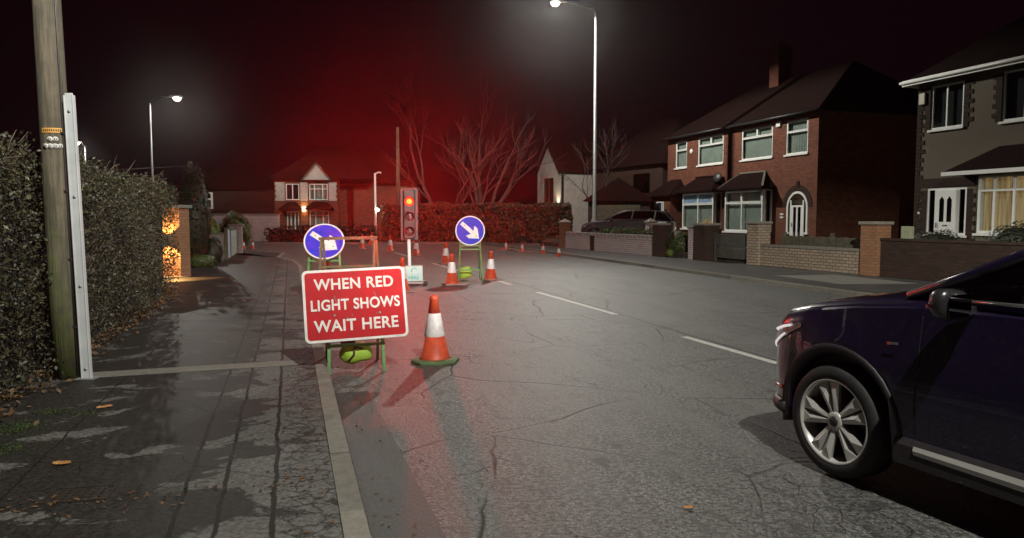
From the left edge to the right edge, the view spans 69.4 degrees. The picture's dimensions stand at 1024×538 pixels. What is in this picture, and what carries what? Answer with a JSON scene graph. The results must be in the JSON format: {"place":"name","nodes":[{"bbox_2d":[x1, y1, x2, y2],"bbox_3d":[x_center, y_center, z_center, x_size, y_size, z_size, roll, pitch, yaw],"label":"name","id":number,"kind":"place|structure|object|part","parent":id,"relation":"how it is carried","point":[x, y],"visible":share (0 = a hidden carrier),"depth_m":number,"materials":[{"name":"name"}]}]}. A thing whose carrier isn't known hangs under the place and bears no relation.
{"place":"outdoors","nodes":[
{"label":"outdoors","id":0,"kind":"place"},
{"bbox_2d":[0,251,342,537],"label":"pavement","id":1,"kind":"structure","parent":0,"point":[182,433],"depth_m":5.40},
{"bbox_2d":[0,407,98,460],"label":"moss","id":2,"kind":"object","parent":1,"relation":"on","point":[27,426],"visible":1,"depth_m":5.49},
{"bbox_2d":[31,0,80,378],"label":"telegraph pole","id":3,"kind":"object","parent":1,"relation":"on","point":[50,70],"visible":0.96,"depth_m":7.01,"materials":[{"name":"brown wood"}]},
{"bbox_2d":[63,93,99,379],"bbox_3d":[-4.131,-0.293,7.037,0.180,2.725,0.120,-1,4,0],"label":"channel post","id":4,"kind":"object","parent":1,"relation":"on","point":[73,164],"visible":1,"depth_m":7.03,"materials":[{"name":"metal"}]},
{"bbox_2d":[0,129,185,397],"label":"hedge","id":5,"kind":"object","parent":1,"relation":"on","point":[124,242],"visible":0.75,"depth_m":9.23,"materials":[{"name":"green plant"}]},
{"bbox_2d":[0,294,186,463],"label":"fallen leaves","id":6,"kind":"object","parent":1,"relation":"on","point":[93,346],"depth_m":8.31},
{"bbox_2d":[96,404,112,407],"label":"fallen leaf","id":7,"kind":"object","parent":1,"relation":"on","point":[109,405],"visible":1,"depth_m":6.04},
{"bbox_2d":[162,205,191,276],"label":"brick pillar","id":8,"kind":"structure","parent":1,"relation":"on","point":[183,232],"depth_m":19.11,"materials":[{"name":"brick"}]},
{"bbox_2d":[178,163,211,256],"bbox_3d":[-10.352,-1.761,24.154,1.006,3.395,1.118,0,4,0],"label":"conifer","id":9,"kind":"object","parent":1,"relation":"on","point":[194,194],"visible":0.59,"depth_m":23.85,"materials":[{"name":"green plant"}]},
{"bbox_2d":[93,359,305,376],"bbox_3d":[-3.194,1.034,7.604,2.052,0.030,0.270,-1,4,-19],"label":"footway edging","id":10,"kind":"object","parent":1,"relation":"on","point":[196,368],"visible":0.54,"depth_m":7.58,"materials":[{"name":"concrete"}]},
{"bbox_2d":[190,253,217,267],"bbox_3d":[-9.716,-0.273,23.230,0.979,0.500,1.015,4,5,41],"label":"shrub","id":11,"kind":"object","parent":1,"relation":"on","point":[202,260],"visible":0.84,"depth_m":22.93,"materials":[{"name":"green plant"}]},
{"bbox_2d":[206,236,223,262],"bbox_3d":[-10.109,-0.631,25.025,0.653,0.977,0.806,0,4,0],"label":"shrub","id":12,"kind":"object","parent":1,"relation":"on","point":[216,250],"visible":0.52,"depth_m":24.86,"materials":[{"name":"green plant"}]},
{"bbox_2d":[210,217,219,232],"bbox_3d":[-13.724,-1.609,33.777,0.845,1.751,0.937,0,4,0],"label":"shrub","id":13,"kind":"object","parent":1,"relation":"on","point":[215,227],"visible":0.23,"depth_m":33.63,"materials":[{"name":"green plant"}]},
{"bbox_2d":[209,232,226,259],"bbox_3d":[-10.651,-0.803,26.383,0.100,1.030,0.958,3,5,39],"label":"fence panel","id":14,"kind":"object","parent":1,"relation":"on","point":[222,237],"visible":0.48,"depth_m":26.64,"materials":[{"name":"wood"}]},
{"bbox_2d":[224,227,230,259],"bbox_3d":[-10.530,-0.950,27.400,0.100,1.180,1.031,-1,4,-15],"label":"fence panel","id":15,"kind":"object","parent":1,"relation":"on","point":[228,231],"visible":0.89,"depth_m":27.39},
{"bbox_2d":[231,227,237,256],"bbox_3d":[-11.225,-1.091,29.746,0.100,1.130,3.652,-1,4,-17],"label":"fence panel","id":16,"kind":"object","parent":1,"relation":"on","point":[234,246],"visible":0.71,"depth_m":30.05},
{"bbox_2d":[228,224,243,252],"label":"brick pillar","id":17,"kind":"structure","parent":1,"relation":"on","point":[239,237],"depth_m":31.69,"materials":[{"name":"brick"}]},
{"bbox_2d":[218,209,253,245],"bbox_3d":[-14.290,-2.073,38.158,1.796,2.081,1.692,0,4,0],"label":"shrub","id":18,"kind":"object","parent":1,"relation":"on","point":[234,218],"visible":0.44,"depth_m":37.86,"materials":[{"name":"green plant"}]},
{"bbox_2d":[0,316,695,537],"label":"leaf scraps","id":19,"kind":"object","parent":1,"relation":"on","point":[162,502],"visible":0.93,"depth_m":4.17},
{"bbox_2d":[186,161,194,176],"bbox_3d":[-17.300,-3.492,39.853,0.504,4.600,0.307,2,4,25],"label":"telegraph pole","id":20,"kind":"object","parent":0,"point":[189,162],"visible":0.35,"depth_m":39.61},
{"bbox_2d":[85,166,185,170],"bbox_3d":[-21.637,-5.055,35.719,11.822,0.538,0.079,-4,5,-42],"label":"overhead wire","id":21,"kind":"object","parent":20,"relation":"attached to","point":[147,168],"visible":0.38,"depth_m":38.25,"materials":[{"name":"black plastic"}]},
{"bbox_2d":[170,165,277,213],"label":"dark house","id":22,"kind":"structure","parent":0,"point":[243,189],"depth_m":53.83,"materials":[{"name":"brick"}]},
{"bbox_2d":[207,192,212,208],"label":"window","id":23,"kind":"structure","parent":22,"relation":"in","point":[211,193],"depth_m":53.72,"materials":[{"name":"white plastic"}]},
{"bbox_2d":[209,213,279,241],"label":"old wall","id":24,"kind":"structure","parent":0,"point":[260,222],"depth_m":46.23,"materials":[{"name":"grey brick"}]},
{"bbox_2d":[263,224,379,241],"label":"hedge","id":25,"kind":"object","parent":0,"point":[285,234],"visible":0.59,"depth_m":44.98,"materials":[{"name":"brown plant"}]},
{"bbox_2d":[268,146,421,239],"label":"gabled house","id":26,"kind":"structure","parent":0,"point":[333,185],"depth_m":50.89,"materials":[{"name":"red brick"}]},
{"bbox_2d":[286,184,298,199],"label":"window","id":27,"kind":"structure","parent":26,"relation":"in","point":[292,190],"depth_m":50.00,"materials":[{"name":"glass"}]},
{"bbox_2d":[287,211,298,228],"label":"door","id":28,"kind":"structure","parent":26,"relation":"in","point":[292,216],"depth_m":50.12,"materials":[{"name":"white plastic"}]},
{"bbox_2d":[309,184,327,199],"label":"window","id":29,"kind":"structure","parent":26,"relation":"in","point":[316,191],"depth_m":50.12,"materials":[{"name":"glass"}]},
{"bbox_2d":[310,211,328,225],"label":"window","id":30,"kind":"structure","parent":26,"relation":"in","point":[316,217],"depth_m":50.25,"materials":[{"name":"glass"}]},
{"bbox_2d":[371,73,513,206],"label":"bare tree","id":31,"kind":"object","parent":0,"point":[425,193],"visible":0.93,"depth_m":49.91,"materials":[{"name":"brown plant"}]},
{"bbox_2d":[0,243,1023,537],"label":"road","id":32,"kind":"structure","parent":0,"point":[652,431],"depth_m":6.04,"materials":[{"name":"asphalt"}]},
{"bbox_2d":[149,95,182,192],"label":"street lamp","id":33,"kind":"object","parent":32,"relation":"on","point":[176,97],"visible":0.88,"depth_m":41.51,"materials":[{"name":"metal"}]},
{"bbox_2d":[243,250,370,537],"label":"kerb","id":34,"kind":"structure","parent":32,"relation":"on","point":[353,520],"depth_m":4.76,"materials":[{"name":"concrete"}]},
{"bbox_2d":[304,224,344,270],"bbox_3d":[-3.543,-0.111,14.022,0.750,1.498,0.775,-1,4,-10],"label":"arrow sign","id":35,"kind":"object","parent":32,"relation":"on","point":[333,248],"visible":0.74,"depth_m":13.83,"materials":[{"name":"blue"}]},
{"bbox_2d":[318,236,378,269],"bbox_3d":[-2.820,0.077,12.786,1.011,1.294,0.574,0,4,2],"label":"sign frame","id":36,"kind":"object","parent":32,"relation":"on","point":[375,249],"visible":0.49,"depth_m":12.68,"materials":[{"name":"brown metal"}]},
{"bbox_2d":[301,266,407,374],"bbox_3d":[-1.699,0.516,7.944,1.071,1.104,0.710,-1,4,-16],"label":"road works sign","id":37,"kind":"object","parent":32,"relation":"on","point":[352,304],"visible":1,"depth_m":7.67,"materials":[{"name":"metal"}]},
{"bbox_2d":[339,341,371,363],"bbox_3d":[-1.660,0.872,7.866,0.347,0.266,0.262,-1,4,-14],"label":"sandbag","id":38,"kind":"object","parent":37,"relation":"hanging from","point":[352,355],"visible":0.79,"depth_m":7.78,"materials":[{"name":"green plastic"}]},
{"bbox_2d":[358,234,365,248],"bbox_3d":[-7.542,-1.375,37.189,0.400,0.750,0.400,0,5,-13],"label":"traffic cone","id":39,"kind":"object","parent":32,"relation":"on","point":[362,245],"visible":0.88,"depth_m":37.10,"materials":[{"name":"plastic"}]},
{"bbox_2d":[366,232,373,244],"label":"traffic cone","id":40,"kind":"object","parent":32,"relation":"on","point":[371,241],"visible":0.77,"depth_m":42.19,"materials":[{"name":"plastic"}]},
{"bbox_2d":[386,236,394,251],"bbox_3d":[-5.669,-1.179,34.407,0.400,0.750,0.400,-2,3,-13],"label":"traffic cone","id":41,"kind":"object","parent":32,"relation":"on","point":[390,248],"visible":1,"depth_m":34.31,"materials":[{"name":"plastic"}]},
{"bbox_2d":[335,391,446,537],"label":"road patch","id":42,"kind":"object","parent":32,"relation":"on","point":[373,456],"visible":1,"depth_m":4.58,"materials":[{"name":"asphalt"}]},
{"bbox_2d":[399,257,413,292],"bbox_3d":[-2.369,0.127,15.899,0.400,0.750,0.400,-1,5,-36],"label":"traffic cone","id":43,"kind":"object","parent":32,"relation":"on","point":[402,265],"visible":0.51,"depth_m":15.84,"materials":[{"name":"plastic"}]},
{"bbox_2d":[401,188,427,285],"bbox_3d":[-2.347,-0.766,17.526,0.670,2.299,0.490,-1,4,-8],"label":"traffic light","id":44,"kind":"object","parent":32,"relation":"on","point":[409,216],"visible":0.93,"depth_m":17.41,"materials":[{"name":"white plastic"}]},
{"bbox_2d":[411,240,422,255],"bbox_3d":[-3.938,-0.897,30.421,0.400,0.750,0.400,2,3,25],"label":"traffic cone","id":45,"kind":"object","parent":32,"relation":"on","point":[416,251],"visible":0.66,"depth_m":30.33,"materials":[{"name":"plastic"}]},
{"bbox_2d":[411,295,458,366],"bbox_3d":[-0.860,0.668,8.247,0.506,0.754,0.506,1,4,7],"label":"traffic cone","id":46,"kind":"object","parent":32,"relation":"on","point":[434,352],"visible":1,"depth_m":8.16,"materials":[{"name":"plastic"}]},
{"bbox_2d":[438,242,449,263],"bbox_3d":[-2.268,-0.538,25.333,0.400,0.750,0.400,-1,3,-30],"label":"traffic cone","id":47,"kind":"object","parent":32,"relation":"on","point":[445,258],"visible":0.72,"depth_m":25.24,"materials":[{"name":"plastic"}]},
{"bbox_2d":[442,254,461,285],"bbox_3d":[-1.430,0.011,17.544,0.400,0.750,0.400,-1,4,-20],"label":"traffic cone","id":48,"kind":"object","parent":32,"relation":"on","point":[451,278],"visible":1,"depth_m":17.46,"materials":[{"name":"plastic"}]},
{"bbox_2d":[460,266,471,278],"bbox_3d":[-1.203,0.094,18.999,0.347,0.324,0.203,0,4,-6],"label":"sandbag","id":49,"kind":"object","parent":32,"relation":"on","point":[465,274],"visible":0.84,"depth_m":18.92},
{"bbox_2d":[455,216,484,280],"bbox_3d":[-1.086,-0.538,19.006,0.750,1.650,0.776,0,4,-6],"label":"arrow sign","id":50,"kind":"object","parent":32,"relation":"on","point":[469,230],"visible":0.98,"depth_m":18.73,"materials":[{"name":"blue"}]},
{"bbox_2d":[480,251,500,280],"bbox_3d":[-0.543,-0.084,18.890,0.400,0.750,0.400,-3,6,-43],"label":"traffic cone","id":51,"kind":"object","parent":32,"relation":"on","point":[490,273],"visible":0.95,"depth_m":18.80,"materials":[{"name":"plastic"}]},
{"bbox_2d":[524,250,539,253],"bbox_3d":[0.900,-0.770,33.228,0.120,0.100,1.166,-2,5,-31],"label":"plank","id":52,"kind":"object","parent":32,"relation":"on","point":[529,251],"visible":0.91,"depth_m":33.19,"materials":[{"name":"wood"}]},
{"bbox_2d":[539,243,546,253],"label":"traffic cone","id":53,"kind":"object","parent":32,"relation":"on","point":[543,250],"visible":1,"depth_m":32.37,"materials":[{"name":"plastic"}]},
{"bbox_2d":[555,246,562,256],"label":"traffic cone","id":54,"kind":"object","parent":32,"relation":"on","point":[558,253],"visible":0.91,"depth_m":29.86,"materials":[{"name":"plastic"}]},
{"bbox_2d":[249,242,873,295],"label":"kerb","id":55,"kind":"structure","parent":32,"relation":"on","point":[800,286],"depth_m":21.29,"materials":[{"name":"concrete"}]},
{"bbox_2d":[394,252,776,363],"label":"road markings","id":56,"kind":"object","parent":32,"relation":"on","point":[735,351],"visible":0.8,"depth_m":9.69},
{"bbox_2d":[683,505,693,507],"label":"fallen leaf","id":57,"kind":"object","parent":32,"relation":"on","point":[688,506],"visible":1,"depth_m":4.11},
{"bbox_2d":[772,249,1023,505],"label":"waiting car","id":58,"kind":"object","parent":32,"relation":"on","point":[928,378],"visible":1,"depth_m":4.04,"materials":[{"name":"blue metal"}]},
{"bbox_3d":[2.936,0.075,2.740,0.215,0.526,3.150,-2,4,-23],"label":"side window","id":59,"kind":"part","parent":58,"relation":"part of","materials":[{"name":"black glass"}]},
{"bbox_2d":[0,0,1023,206],"label":"sky","id":60,"kind":"structure","parent":0,"point":[270,83],"materials":[{"name":"black"}]},
{"bbox_2d":[534,141,616,231],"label":"white house","id":61,"kind":"structure","parent":0,"point":[555,185],"depth_m":54.56,"materials":[{"name":"paint"}]},
{"bbox_2d":[544,178,553,201],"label":"window","id":62,"kind":"structure","parent":61,"relation":"in","point":[549,181],"depth_m":55.21,"materials":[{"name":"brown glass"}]},
{"bbox_2d":[540,238,746,263],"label":"garden ground","id":63,"kind":"structure","parent":0,"point":[553,242],"depth_m":27.99,"materials":[{"name":"soil"}]},
{"bbox_2d":[549,0,596,229],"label":"street lamp","id":64,"kind":"object","parent":63,"relation":"on","point":[555,2],"visible":0.94,"depth_m":35.63,"materials":[{"name":"metal"}]},
{"bbox_2d":[561,118,628,197],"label":"bare tree","id":65,"kind":"object","parent":63,"relation":"on","point":[605,180],"visible":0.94,"depth_m":44.01,"materials":[{"name":"brown plant"}]},
{"bbox_2d":[583,177,655,221],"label":"garage","id":66,"kind":"structure","parent":63,"relation":"on","point":[616,196],"depth_m":41.07,"materials":[{"name":"brick"}]},
{"bbox_2d":[597,205,639,219],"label":"garage door","id":67,"kind":"structure","parent":66,"relation":"in","point":[603,211],"depth_m":41.28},
{"bbox_2d":[581,210,675,238],"bbox_3d":[5.680,-2.056,36.119,4.472,1.660,2.270,1,4,18],"label":"parked car","id":68,"kind":"object","parent":63,"relation":"on","point":[633,219],"visible":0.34,"depth_m":35.25,"materials":[{"name":"black metal"}]},
{"bbox_3d":[5.962,-2.515,35.201,3.150,0.526,0.215,1,4,18],"label":"side window","id":69,"kind":"part","parent":68,"relation":"part of","materials":[{"name":"black glass"}]},
{"bbox_2d":[595,226,672,245],"bbox_3d":[4.966,-1.341,31.447,0.869,0.975,5.487,-2,4,-21],"label":"hedge","id":70,"kind":"object","parent":63,"relation":"on","point":[617,229],"visible":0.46,"depth_m":31.56,"materials":[{"name":"green plant"}]},
{"bbox_2d":[588,117,689,197],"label":"dark house","id":71,"kind":"structure","parent":63,"relation":"on","point":[642,167],"depth_m":47.21,"materials":[{"name":"brick"}]},
{"bbox_2d":[633,173,649,192],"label":"window","id":72,"kind":"structure","parent":71,"relation":"in","point":[641,182],"depth_m":45.86,"materials":[{"name":"black glass"}]},
{"bbox_2d":[644,218,657,232],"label":"brick pillar","id":73,"kind":"structure","parent":63,"relation":"on","point":[648,222],"depth_m":33.90,"materials":[{"name":"stone"}]},
{"bbox_2d":[665,229,687,251],"bbox_3d":[6.414,-1.019,28.259,1.135,1.014,1.130,0,4,0],"label":"shrub","id":74,"kind":"object","parent":63,"relation":"on","point":[678,241],"visible":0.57,"depth_m":27.93,"materials":[{"name":"green plant"}]},
{"bbox_2d":[647,39,798,233],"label":"semi detached house","id":75,"kind":"structure","parent":63,"relation":"on","point":[686,195],"depth_m":39.52,"materials":[{"name":"red brick"}]},
{"bbox_2d":[657,203,660,210],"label":"door","id":76,"kind":"structure","parent":75,"relation":"in","point":[658,204],"depth_m":42.13,"materials":[{"name":"glass"}]},
{"bbox_2d":[674,140,686,169],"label":"window","id":77,"kind":"structure","parent":75,"relation":"in","point":[682,161],"depth_m":41.83,"materials":[{"name":"white plastic"}]},
{"bbox_2d":[680,192,716,229],"bbox_3d":[9.877,-3.060,39.232,0.315,1.975,3.160,-1,4,-18],"label":"bay window","id":78,"kind":"structure","parent":75,"relation":"in","point":[697,212],"depth_m":39.27,"materials":[{"name":"white plastic"}]},
{"bbox_2d":[696,134,723,166],"bbox_3d":[10.482,-6.212,38.860,0.275,1.555,2.530,-1,4,-18],"label":"window","id":79,"kind":"structure","parent":75,"relation":"in","point":[711,154],"depth_m":38.97,"materials":[{"name":"white plastic"}]},
{"bbox_2d":[716,61,918,244],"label":"semi detached house","id":80,"kind":"structure","parent":63,"relation":"on","point":[825,152],"depth_m":32.47,"materials":[{"name":"red brick"}]},
{"bbox_2d":[722,189,766,232],"bbox_3d":[11.102,-2.750,35.398,0.315,2.055,3.140,-1,4,-18],"label":"bay window","id":81,"kind":"structure","parent":80,"relation":"in","point":[743,205],"depth_m":35.50,"materials":[{"name":"white plastic"}]},
{"bbox_2d":[739,124,772,161],"bbox_3d":[11.671,-5.948,35.113,0.275,1.555,2.530,-1,4,-18],"label":"window","id":82,"kind":"structure","parent":80,"relation":"in","point":[759,147],"depth_m":35.20,"materials":[{"name":"white plastic"}]},
{"bbox_2d":[783,118,808,156],"bbox_3d":[12.537,-5.756,32.395,0.275,1.555,1.570,-1,4,-18],"label":"window","id":83,"kind":"structure","parent":80,"relation":"in","point":[798,132],"depth_m":32.53,"materials":[{"name":"white plastic"}]},
{"bbox_2d":[791,207,801,235],"bbox_3d":[12.514,-1.846,32.499,0.100,1.750,0.730,-1,4,-18],"label":"door","id":84,"kind":"structure","parent":80,"relation":"in","point":[796,234],"depth_m":32.48,"materials":[{"name":"white plastic"}]},
{"bbox_2d":[781,232,860,248],"bbox_3d":[9.338,-0.629,21.645,0.112,0.850,3.990,-2,4,-21],"label":"board fence","id":85,"kind":"object","parent":63,"relation":"on","point":[832,240],"visible":0.27,"depth_m":21.88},
{"bbox_2d":[901,226,913,238],"bbox_3d":[10.063,-0.547,18.840,0.128,1.080,0.300,-2,4,-21],"label":"meter box","id":86,"kind":"object","parent":63,"relation":"on","point":[907,232],"visible":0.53,"depth_m":18.73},
{"bbox_2d":[901,228,909,238],"bbox_3d":[10.007,-0.820,18.799,0.007,0.430,0.240,-2,4,-21],"label":"box door","id":87,"kind":"structure","parent":86,"relation":"in","point":[905,233],"depth_m":18.79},
{"bbox_2d":[914,228,963,239],"bbox_3d":[12.017,-0.643,20.914,1.756,1.002,1.360,0,4,0],"label":"shrub","id":88,"kind":"object","parent":63,"relation":"on","point":[939,236],"visible":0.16,"depth_m":20.66,"materials":[{"name":"green plant"}]},
{"bbox_2d":[899,16,1023,240],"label":"rendered house","id":89,"kind":"structure","parent":63,"relation":"on","point":[969,176],"depth_m":24.26,"materials":[{"name":"paint"}]},
{"bbox_2d":[927,80,964,132],"bbox_3d":[14.832,-5.504,25.133,0.255,1.575,1.430,-1,4,-18],"label":"window","id":90,"kind":"structure","parent":89,"relation":"in","point":[949,105],"depth_m":25.17,"materials":[{"name":"white plastic"}]},
{"bbox_2d":[935,189,956,234],"bbox_3d":[14.793,-1.581,25.261,0.090,2.240,0.800,-1,4,-18],"label":"door","id":91,"kind":"structure","parent":89,"relation":"in","point":[946,200],"depth_m":25.20,"materials":[{"name":"white plastic"}]},
{"bbox_2d":[972,173,1023,235],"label":"bay window","id":92,"kind":"structure","parent":89,"relation":"in","point":[1003,203],"depth_m":22.90,"materials":[{"name":"white plastic"}]},
{"bbox_2d":[998,68,1023,124],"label":"window","id":93,"kind":"structure","parent":89,"relation":"in","point":[1015,94],"depth_m":23.00,"materials":[{"name":"white plastic"}]},
{"bbox_2d":[982,220,1023,241],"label":"shrub","id":94,"kind":"object","parent":63,"relation":"on","point":[1013,233],"visible":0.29,"depth_m":18.77,"materials":[{"name":"green plant"}]},
{"bbox_2d":[451,242,935,293],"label":"pavement","id":95,"kind":"structure","parent":0,"point":[753,271],"depth_m":21.07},
{"bbox_2d":[374,172,380,232],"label":"lamp column","id":96,"kind":"structure","parent":95,"relation":"on","point":[376,209],"depth_m":45.36,"materials":[{"name":"white metal"}]},
{"bbox_2d":[558,219,571,247],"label":"brick pillar","id":97,"kind":"structure","parent":95,"relation":"on","point":[564,225],"depth_m":36.38,"materials":[{"name":"brick"}]},
{"bbox_2d":[565,232,593,249],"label":"garden wall","id":98,"kind":"structure","parent":95,"relation":"on","point":[577,240],"depth_m":34.97,"materials":[{"name":"pink brick"}]},
{"bbox_2d":[589,234,594,249],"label":"brick pillar","id":99,"kind":"structure","parent":95,"relation":"on","point":[592,236],"depth_m":33.56,"materials":[{"name":"brick"}]},
{"bbox_2d":[594,233,651,255],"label":"garden wall","id":100,"kind":"structure","parent":95,"relation":"on","point":[627,243],"depth_m":30.98,"materials":[{"name":"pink brick"}]},
{"bbox_2d":[651,223,670,256],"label":"brick pillar","id":101,"kind":"structure","parent":95,"relation":"on","point":[660,233],"depth_m":28.40,"materials":[{"name":"brick"}]},
{"bbox_2d":[666,249,674,256],"bbox_3d":[6.022,-0.629,28.129,0.336,0.337,0.384,0,4,0],"label":"shrub","id":102,"kind":"object","parent":95,"relation":"on","point":[669,252],"visible":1,"depth_m":28.00,"materials":[{"name":"green plant"}]},
{"bbox_2d":[687,226,693,258],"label":"brick pillar","id":103,"kind":"structure","parent":95,"relation":"on","point":[690,242],"depth_m":26.51,"materials":[{"name":"brick"}]},
{"bbox_2d":[693,223,720,260],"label":"brick pillar","id":104,"kind":"structure","parent":95,"relation":"on","point":[704,241],"depth_m":25.63,"materials":[{"name":"brick"}]},
{"bbox_2d":[714,233,746,260],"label":"board gate","id":105,"kind":"structure","parent":95,"relation":"on","point":[735,240],"depth_m":24.71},
{"bbox_2d":[745,221,772,265],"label":"brick pillar","id":106,"kind":"structure","parent":95,"relation":"on","point":[758,233],"depth_m":23.18,"materials":[{"name":"brick"}]},
{"bbox_2d":[760,244,859,273],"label":"garden wall","id":107,"kind":"structure","parent":95,"relation":"on","point":[835,259],"depth_m":21.12,"materials":[{"name":"brick"}]},
{"bbox_2d":[775,275,917,283],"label":"crossing slab","id":108,"kind":"structure","parent":95,"relation":"on","point":[838,279],"depth_m":17.98,"materials":[{"name":"concrete"}]},
{"bbox_2d":[858,221,893,275],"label":"brick pillar","id":109,"kind":"structure","parent":95,"relation":"on","point":[873,233],"depth_m":19.02,"materials":[{"name":"brick"}]},
{"bbox_2d":[880,238,1023,280],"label":"garden wall","id":110,"kind":"structure","parent":95,"relation":"on","point":[928,259],"depth_m":17.48,"materials":[{"name":"brick"}]},
{"label":"ground","id":111,"kind":"structure","parent":0,"visible":0},
{"bbox_2d":[396,127,399,203],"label":"telegraph pole","id":112,"kind":"object","parent":111,"relation":"on","point":[397,171],"visible":0.46,"depth_m":46.19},
{"bbox_2d":[379,201,573,242],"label":"hedge","id":113,"kind":"object","parent":111,"relation":"on","point":[513,222],"visible":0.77,"depth_m":45.42,"materials":[{"name":"green plant"}]},
{"bbox_2d":[419,69,566,203],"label":"bare tree","id":114,"kind":"object","parent":111,"relation":"on","point":[479,199],"visible":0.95,"depth_m":50.38,"materials":[{"name":"brown plant"}]}
]}

